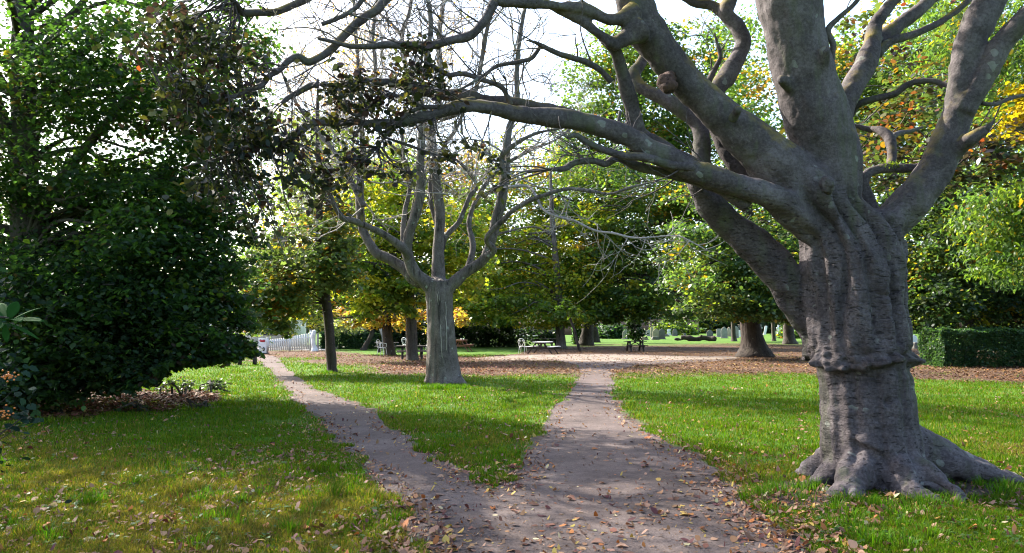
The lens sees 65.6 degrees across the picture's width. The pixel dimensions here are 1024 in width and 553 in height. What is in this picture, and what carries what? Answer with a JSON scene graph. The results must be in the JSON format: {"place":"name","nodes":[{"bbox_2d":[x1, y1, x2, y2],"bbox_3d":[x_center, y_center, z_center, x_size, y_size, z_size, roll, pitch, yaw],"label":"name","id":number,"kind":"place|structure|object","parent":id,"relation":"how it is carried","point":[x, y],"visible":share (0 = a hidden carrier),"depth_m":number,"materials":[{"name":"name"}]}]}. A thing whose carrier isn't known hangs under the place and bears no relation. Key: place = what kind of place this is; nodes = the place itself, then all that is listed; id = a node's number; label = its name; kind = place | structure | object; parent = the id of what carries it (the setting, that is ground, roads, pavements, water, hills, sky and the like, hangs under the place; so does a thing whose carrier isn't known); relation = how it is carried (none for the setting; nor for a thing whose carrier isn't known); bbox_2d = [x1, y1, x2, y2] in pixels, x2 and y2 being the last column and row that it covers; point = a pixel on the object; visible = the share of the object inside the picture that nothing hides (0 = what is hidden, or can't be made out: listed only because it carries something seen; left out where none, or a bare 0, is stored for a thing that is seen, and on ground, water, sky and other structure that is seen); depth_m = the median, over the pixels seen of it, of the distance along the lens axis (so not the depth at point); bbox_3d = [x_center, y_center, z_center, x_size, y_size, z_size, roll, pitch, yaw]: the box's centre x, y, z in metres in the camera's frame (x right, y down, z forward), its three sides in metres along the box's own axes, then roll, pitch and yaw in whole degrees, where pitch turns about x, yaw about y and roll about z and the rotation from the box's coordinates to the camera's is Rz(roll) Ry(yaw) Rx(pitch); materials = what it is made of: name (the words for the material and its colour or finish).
{"place":"outdoors","nodes":[
{"label":"outdoors","id":0,"kind":"place"},
{"bbox_2d":[257,346,324,349],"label":"gravel drive","id":1,"kind":"structure","parent":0,"point":[298,348],"depth_m":58.48,"materials":[{"name":"grey gravel"}]},
{"bbox_2d":[0,331,1023,552],"bbox_3d":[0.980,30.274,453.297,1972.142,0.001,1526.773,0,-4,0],"label":"ground","id":2,"kind":"structure","parent":0,"point":[609,343],"depth_m":20.65,"materials":[{"name":"green plant"}]},
{"bbox_2d":[0,301,43,341],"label":"rhododendron","id":3,"kind":"object","parent":2,"relation":"on","point":[9,311],"visible":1,"depth_m":2.59,"materials":[{"name":"green plant"}]},
{"bbox_2d":[0,249,85,502],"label":"holly bush","id":4,"kind":"object","parent":2,"relation":"on","point":[22,415],"visible":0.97,"depth_m":5.07,"materials":[{"name":"green plant"}]},
{"bbox_2d":[15,403,73,414],"bbox_3d":[-8.600,2.418,14.453,1.037,0.340,0.903,0,-4,0],"label":"ground plant","id":5,"kind":"object","parent":2,"relation":"on","point":[59,409],"visible":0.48,"depth_m":14.51,"materials":[{"name":"green plant"}]},
{"bbox_2d":[113,400,149,411],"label":"ground plant","id":6,"kind":"object","parent":2,"relation":"on","point":[128,404],"visible":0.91,"depth_m":15.03,"materials":[{"name":"green plant"}]},
{"bbox_2d":[0,0,309,420],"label":"lime tree","id":7,"kind":"object","parent":2,"relation":"on","point":[127,331],"visible":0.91,"depth_m":15.32,"materials":[{"name":"green plant"}]},
{"bbox_2d":[150,376,198,396],"bbox_3d":[-7.917,2.575,18.369,1.104,0.596,0.984,0,-4,0],"label":"ground plant","id":8,"kind":"object","parent":2,"relation":"on","point":[181,387],"visible":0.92,"depth_m":18.35,"materials":[{"name":"green plant"}]},
{"bbox_2d":[186,398,210,408],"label":"ground plant","id":9,"kind":"object","parent":2,"relation":"on","point":[194,405],"visible":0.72,"depth_m":15.54,"materials":[{"name":"green plant"}]},
{"bbox_2d":[199,378,232,392],"bbox_3d":[-7.260,2.650,19.310,0.725,0.404,0.840,-3,-5,42],"label":"ground plant","id":10,"kind":"object","parent":2,"relation":"on","point":[214,385],"visible":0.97,"depth_m":19.32,"materials":[{"name":"green plant"}]},
{"bbox_2d":[237,356,256,364],"bbox_3d":[-11.122,3.486,33.414,0.850,0.460,0.450,0,-4,-6],"label":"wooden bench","id":11,"kind":"object","parent":2,"relation":"on","point":[254,361],"visible":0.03,"depth_m":33.30,"materials":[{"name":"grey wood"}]},
{"bbox_2d":[196,318,305,345],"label":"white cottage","id":12,"kind":"structure","parent":2,"relation":"on","point":[299,332],"depth_m":65.85,"materials":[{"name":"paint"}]},
{"bbox_2d":[258,338,268,353],"bbox_3d":[-14.586,4.082,46.548,0.560,0.930,0.500,0,-4,6],"label":"board sign","id":13,"kind":"object","parent":2,"relation":"on","point":[263,343],"visible":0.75,"depth_m":46.48,"materials":[{"name":"white paint"}]},
{"bbox_2d":[211,0,361,240],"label":"birch tree","id":14,"kind":"object","parent":2,"relation":"on","point":[261,217],"visible":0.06,"depth_m":81.68,"materials":[{"name":"green plant"}]},
{"bbox_2d":[266,330,311,350],"bbox_3d":[-14.668,4.225,52.456,0.222,1.390,3.836,-2,-4,34],"label":"picket fence","id":15,"kind":"object","parent":2,"relation":"on","point":[278,343],"visible":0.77,"depth_m":52.56,"materials":[{"name":"white paint"}]},
{"bbox_2d":[238,221,350,345],"bbox_3d":[-16.665,0.445,62.541,11.284,10.590,10.065,1,-4,-22],"label":"sycamore tree","id":16,"kind":"object","parent":2,"relation":"on","point":[335,301],"visible":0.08,"depth_m":61.12,"materials":[{"name":"green plant"}]},
{"bbox_2d":[225,79,397,372],"bbox_3d":[-7.348,-1.816,27.937,6.665,10.583,5.169,2,-4,-29],"label":"maple tree","id":17,"kind":"object","parent":2,"relation":"on","point":[288,299],"visible":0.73,"depth_m":27.07,"materials":[{"name":"green plant"}]},
{"bbox_2d":[311,330,318,351],"bbox_3d":[-12.851,4.212,51.730,0.527,1.495,0.426,0,-4,0],"label":"gate post","id":18,"kind":"object","parent":2,"relation":"on","point":[313,342],"visible":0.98,"depth_m":51.64,"materials":[{"name":"white stone"}]},
{"bbox_2d":[317,334,318,349],"bbox_3d":[-12.958,4.386,53.034,0.150,1.140,0.150,0,-4,0],"label":"gate post","id":19,"kind":"object","parent":2,"relation":"on","point":[318,341],"visible":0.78,"depth_m":52.99,"materials":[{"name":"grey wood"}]},
{"bbox_2d":[225,0,413,342],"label":"birch tree","id":20,"kind":"object","parent":2,"relation":"on","point":[268,167],"visible":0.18,"depth_m":76.86,"materials":[{"name":"green plant"}]},
{"bbox_2d":[321,319,373,349],"bbox_3d":[-11.304,3.872,54.680,4.164,2.734,2.867,-1,-4,21],"label":"crooked tree","id":21,"kind":"object","parent":2,"relation":"on","point":[367,341],"visible":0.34,"depth_m":54.64,"materials":[{"name":"green plant"}]},
{"bbox_2d":[319,331,379,348],"bbox_3d":[-11.841,4.649,58.069,4.372,1.348,1.936,0,-4,0],"label":"clipped hedge","id":22,"kind":"object","parent":2,"relation":"on","point":[342,341],"visible":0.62,"depth_m":57.36,"materials":[{"name":"green plant"}]},
{"bbox_2d":[340,327,381,347],"bbox_3d":[-11.833,4.302,61.932,4.627,2.856,3.616,0,-4,0],"label":"shrub","id":23,"kind":"object","parent":2,"relation":"on","point":[377,331],"visible":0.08,"depth_m":61.29,"materials":[{"name":"green plant"}]},
{"bbox_2d":[271,0,478,182],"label":"birch tree","id":24,"kind":"object","parent":2,"relation":"on","point":[361,27],"visible":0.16,"depth_m":72.33,"materials":[{"name":"green plant"}]},
{"bbox_2d":[376,339,386,354],"bbox_3d":[-7.214,3.929,43.963,0.512,0.920,0.525,-1,-4,20],"label":"bistro chair","id":25,"kind":"object","parent":2,"relation":"on","point":[380,346],"visible":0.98,"depth_m":43.88,"materials":[{"name":"white metal"}]},
{"bbox_2d":[374,342,398,352],"bbox_3d":[-7.891,4.468,50.119,1.500,0.632,1.498,0,-4,-6],"label":"picnic table","id":26,"kind":"object","parent":2,"relation":"on","point":[379,349],"visible":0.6,"depth_m":49.73,"materials":[{"name":"grey wood"}]},
{"bbox_2d":[376,318,426,347],"bbox_3d":[-8.461,4.010,61.884,5.538,3.370,3.880,0,-4,0],"label":"shrub","id":27,"kind":"object","parent":2,"relation":"on","point":[398,337],"visible":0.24,"depth_m":61.32,"materials":[{"name":"green plant"}]},
{"bbox_2d":[332,300,471,354],"bbox_3d":[-6.582,1.153,45.357,8.515,6.952,4.422,0,-4,0],"label":"amber beech","id":28,"kind":"object","parent":2,"relation":"on","point":[462,318],"visible":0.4,"depth_m":44.69,"materials":[{"name":"yellow plant"}]},
{"bbox_2d":[311,134,504,360],"bbox_3d":[-5.158,-1.551,38.778,9.606,11.498,7.464,1,-4,-10],"label":"field maple","id":29,"kind":"object","parent":2,"relation":"on","point":[384,288],"visible":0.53,"depth_m":37.53,"materials":[{"name":"green plant"}]},
{"bbox_2d":[397,345,426,359],"bbox_3d":[-4.988,3.783,39.606,1.500,0.673,1.698,1,-4,-8],"label":"picnic table","id":30,"kind":"object","parent":2,"relation":"on","point":[402,350],"visible":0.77,"depth_m":39.18,"materials":[{"name":"grey wood"}]},
{"bbox_2d":[242,124,591,330],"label":"copper maple","id":31,"kind":"object","parent":2,"relation":"on","point":[531,206],"visible":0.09,"depth_m":66.62,"materials":[{"name":"green plant"}]},
{"bbox_2d":[456,340,473,351],"bbox_3d":[-3.413,4.505,51.739,1.598,0.761,1.600,-1,-4,10],"label":"picnic table","id":32,"kind":"object","parent":2,"relation":"on","point":[463,345],"visible":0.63,"depth_m":51.23,"materials":[{"name":"red wood"}]},
{"bbox_2d":[454,306,501,347],"bbox_3d":[-3.474,4.069,62.889,5.301,3.458,4.334,0,-4,0],"label":"shrub","id":33,"kind":"object","parent":2,"relation":"on","point":[470,335],"visible":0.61,"depth_m":62.35,"materials":[{"name":"green plant"}]},
{"bbox_2d":[234,0,755,383],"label":"pollarded tree","id":34,"kind":"object","parent":2,"relation":"on","point":[442,360],"visible":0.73,"depth_m":22.62,"materials":[{"name":"grey plant"}]},
{"bbox_2d":[0,238,991,332],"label":"distant wood","id":35,"kind":"object","parent":2,"relation":"on","point":[708,324],"depth_m":195.54,"materials":[{"name":"green plant"}]},
{"bbox_2d":[475,318,537,346],"bbox_3d":[-0.812,4.367,63.938,4.577,2.923,4.811,2,-4,-34],"label":"shrub","id":36,"kind":"object","parent":2,"relation":"on","point":[506,340],"visible":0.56,"depth_m":63.10,"materials":[{"name":"green plant"}]},
{"bbox_2d":[0,354,1023,552],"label":"grass","id":37,"kind":"structure","parent":2,"relation":"on","point":[45,478],"depth_m":9.96,"materials":[{"name":"green plant"}]},
{"bbox_2d":[0,357,1023,552],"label":"fallen leaves","id":38,"kind":"object","parent":2,"relation":"on","point":[788,533],"visible":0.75,"depth_m":7.13,"materials":[{"name":"brown plant"}]},
{"bbox_2d":[0,429,1023,548],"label":"lawn weeds","id":39,"kind":"object","parent":2,"relation":"on","point":[75,503],"visible":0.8,"depth_m":6.53,"materials":[{"name":"green plant"}]},
{"bbox_2d":[0,342,1023,420],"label":"leaf litter","id":40,"kind":"object","parent":2,"relation":"on","point":[153,404],"visible":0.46,"depth_m":28.53,"materials":[{"name":"brown plant"}]},
{"bbox_2d":[518,338,526,353],"bbox_3d":[0.625,4.130,47.149,0.447,0.920,0.512,-1,-4,20],"label":"bistro chair","id":41,"kind":"object","parent":2,"relation":"on","point":[523,341],"visible":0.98,"depth_m":46.98,"materials":[{"name":"white metal"}]},
{"bbox_2d":[419,171,637,348],"bbox_3d":[1.358,-1.159,60.332,16.979,13.496,11.170,0,-4,0],"label":"yellow maple","id":42,"kind":"object","parent":2,"relation":"on","point":[555,282],"visible":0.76,"depth_m":58.92,"materials":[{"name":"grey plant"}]},
{"bbox_2d":[511,311,555,341],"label":"shrub","id":43,"kind":"object","parent":2,"relation":"on","point":[545,335],"visible":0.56,"depth_m":82.92,"materials":[{"name":"green plant"}]},
{"bbox_2d":[257,354,813,552],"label":"footpath","id":44,"kind":"structure","parent":2,"relation":"on","point":[575,470],"depth_m":7.96,"materials":[{"name":"grey gravel"}]},
{"bbox_2d":[302,393,805,552],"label":"leaf crumbs","id":45,"kind":"object","parent":44,"relation":"on","point":[579,505],"visible":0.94,"depth_m":6.76,"materials":[{"name":"brown plant"}]},
{"bbox_2d":[525,341,560,353],"bbox_3d":[1.839,4.231,47.175,1.698,0.732,1.600,-1,-4,22],"label":"picnic table","id":46,"kind":"object","parent":2,"relation":"on","point":[545,345],"visible":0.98,"depth_m":46.84,"materials":[{"name":"white paint"}]},
{"bbox_2d":[531,339,555,345],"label":"picnic table","id":47,"kind":"object","parent":2,"relation":"on","point":[553,340],"visible":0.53,"depth_m":65.52,"materials":[{"name":"grey wood"}]},
{"bbox_2d":[70,0,1023,502],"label":"beech tree","id":48,"kind":"object","parent":2,"relation":"on","point":[840,292],"visible":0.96,"depth_m":7.88,"materials":[{"name":"grey plant"}]},
{"bbox_2d":[554,298,583,350],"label":"slender tree","id":49,"kind":"object","parent":2,"relation":"on","point":[572,312],"visible":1,"depth_m":51.24,"materials":[{"name":"green plant"}]},
{"bbox_2d":[570,323,581,343],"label":"tree","id":50,"kind":"object","parent":2,"relation":"on","point":[578,331],"visible":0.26,"depth_m":71.87,"materials":[{"name":"green plant"}]},
{"bbox_2d":[597,323,625,338],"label":"shrub","id":51,"kind":"object","parent":2,"relation":"on","point":[610,331],"visible":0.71,"depth_m":106.51,"materials":[{"name":"green plant"}]},
{"bbox_2d":[622,329,629,338],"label":"gravestone","id":52,"kind":"object","parent":2,"relation":"on","point":[624,332],"visible":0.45,"depth_m":102.48,"materials":[{"name":"grey stone"}]},
{"bbox_2d":[520,111,739,345],"bbox_3d":[9.910,-4.377,64.462,20.321,20.623,15.279,0,-4,0],"label":"spreading oak","id":53,"kind":"object","parent":2,"relation":"on","point":[638,299],"visible":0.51,"depth_m":60.87,"materials":[{"name":"green plant"}]},
{"bbox_2d":[623,309,648,340],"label":"bush","id":54,"kind":"object","parent":2,"relation":"on","point":[637,332],"visible":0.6,"depth_m":77.70,"materials":[{"name":"green plant"}]},
{"bbox_2d":[624,341,647,351],"bbox_3d":[8.016,4.540,51.737,1.380,0.691,1.498,0,-4,-4],"label":"picnic table","id":55,"kind":"object","parent":2,"relation":"on","point":[629,344],"visible":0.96,"depth_m":51.39,"materials":[{"name":"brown wood"}]},
{"bbox_2d":[650,327,652,337],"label":"gravestone","id":56,"kind":"object","parent":2,"relation":"on","point":[651,331],"visible":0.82,"depth_m":114.38,"materials":[{"name":"beige stone"}]},
{"bbox_2d":[653,328,659,338],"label":"gravestone","id":57,"kind":"object","parent":2,"relation":"on","point":[655,332],"visible":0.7,"depth_m":102.48,"materials":[{"name":"beige stone"}]},
{"bbox_2d":[531,0,787,342],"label":"tall oak","id":58,"kind":"object","parent":2,"relation":"on","point":[678,128],"visible":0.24,"depth_m":79.57,"materials":[{"name":"green plant"}]},
{"bbox_2d":[659,329,665,338],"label":"gravestone","id":59,"kind":"object","parent":2,"relation":"on","point":[661,333],"visible":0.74,"depth_m":102.47,"materials":[{"name":"stone"}]},
{"bbox_2d":[672,329,677,335],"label":"gravestone","id":60,"kind":"object","parent":2,"relation":"on","point":[674,332],"visible":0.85,"depth_m":137.03,"materials":[{"name":"stone"}]},
{"bbox_2d":[644,316,706,334],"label":"shrub","id":61,"kind":"object","parent":2,"relation":"on","point":[688,329],"visible":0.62,"depth_m":150.47,"materials":[{"name":"green plant"}]},
{"bbox_2d":[681,335,716,340],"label":"fallen log","id":62,"kind":"object","parent":2,"relation":"on","point":[698,338],"visible":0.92,"depth_m":88.86,"materials":[{"name":"brown wood"}]},
{"bbox_2d":[707,330,712,336],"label":"gravestone","id":63,"kind":"object","parent":2,"relation":"on","point":[709,333],"visible":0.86,"depth_m":122.45,"materials":[{"name":"stone"}]},
{"bbox_2d":[694,297,736,340],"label":"thin oak","id":64,"kind":"object","parent":2,"relation":"on","point":[733,334],"visible":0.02,"depth_m":87.59,"materials":[{"name":"grey plant"}]},
{"bbox_2d":[716,329,720,336],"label":"gravestone","id":65,"kind":"object","parent":2,"relation":"on","point":[718,332],"visible":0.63,"depth_m":124.67,"materials":[{"name":"grey stone"}]},
{"bbox_2d":[639,160,798,357],"bbox_3d":[12.272,-1.387,41.831,11.625,11.986,11.336,0,-4,0],"label":"oak tree","id":66,"kind":"object","parent":2,"relation":"on","point":[748,299],"visible":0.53,"depth_m":39.79,"materials":[{"name":"green plant"}]},
{"bbox_2d":[721,327,727,337],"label":"gravestone","id":67,"kind":"object","parent":2,"relation":"on","point":[724,332],"visible":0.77,"depth_m":110.69,"materials":[{"name":"grey stone"}]},
{"bbox_2d":[735,326,739,337],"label":"gravestone","id":68,"kind":"object","parent":2,"relation":"on","point":[737,331],"visible":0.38,"depth_m":112.50,"materials":[{"name":"grey stone"}]},
{"bbox_2d":[761,322,776,340],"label":"yew tree","id":69,"kind":"object","parent":2,"relation":"on","point":[773,331],"visible":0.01,"depth_m":89.64,"materials":[{"name":"grey plant"}]},
{"bbox_2d":[754,208,798,343],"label":"chestnut tree","id":70,"kind":"object","parent":2,"relation":"on","point":[788,334],"depth_m":73.39,"materials":[{"name":"green plant"}]},
{"bbox_2d":[770,325,799,338],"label":"shrub","id":71,"kind":"object","parent":2,"relation":"on","point":[779,334],"visible":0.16,"depth_m":109.72,"materials":[{"name":"green plant"}]},
{"bbox_2d":[689,0,1023,263],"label":"tall lime","id":72,"kind":"object","parent":2,"relation":"on","point":[840,56],"visible":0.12,"depth_m":48.73,"materials":[{"name":"green plant"}]},
{"bbox_2d":[912,342,918,348],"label":"tomb block","id":73,"kind":"structure","parent":2,"relation":"on","point":[915,346],"depth_m":56.41,"materials":[{"name":"stone"}]},
{"bbox_2d":[872,153,1023,360],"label":"holm oak","id":74,"kind":"object","parent":2,"relation":"on","point":[942,300],"visible":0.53,"depth_m":33.87,"materials":[{"name":"green plant"}]},
{"bbox_2d":[876,0,1023,298],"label":"ash tree","id":75,"kind":"object","parent":2,"relation":"on","point":[1003,233],"visible":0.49,"depth_m":15.83,"materials":[{"name":"green plant"}]},
{"bbox_2d":[917,324,1023,367],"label":"clipped hedge","id":76,"kind":"object","parent":2,"relation":"on","point":[935,347],"visible":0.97,"depth_m":31.18,"materials":[{"name":"green plant"}]},
{"bbox_2d":[939,293,1023,354],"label":"dark yew","id":77,"kind":"object","parent":2,"relation":"on","point":[957,327],"visible":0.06,"depth_m":39.90,"materials":[{"name":"green plant"}]},
{"bbox_2d":[977,81,1023,152],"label":"golden tree","id":78,"kind":"object","parent":2,"relation":"on","point":[1019,112],"visible":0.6,"depth_m":15.43,"materials":[{"name":"yellow plant"}]},
{"bbox_2d":[0,0,1023,318],"label":"sky","id":79,"kind":"structure","parent":0,"point":[677,10],"materials":[{"name":"white"}]},
{"bbox_2d":[468,319,698,334],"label":"hedge","id":80,"kind":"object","parent":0,"point":[568,331],"depth_m":157.53,"materials":[{"name":"green plant"}]},
{"bbox_2d":[476,354,739,361],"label":"clearing ground","id":81,"kind":"structure","parent":0,"point":[591,357],"depth_m":41.29,"materials":[{"name":"beige soil"}]}
]}

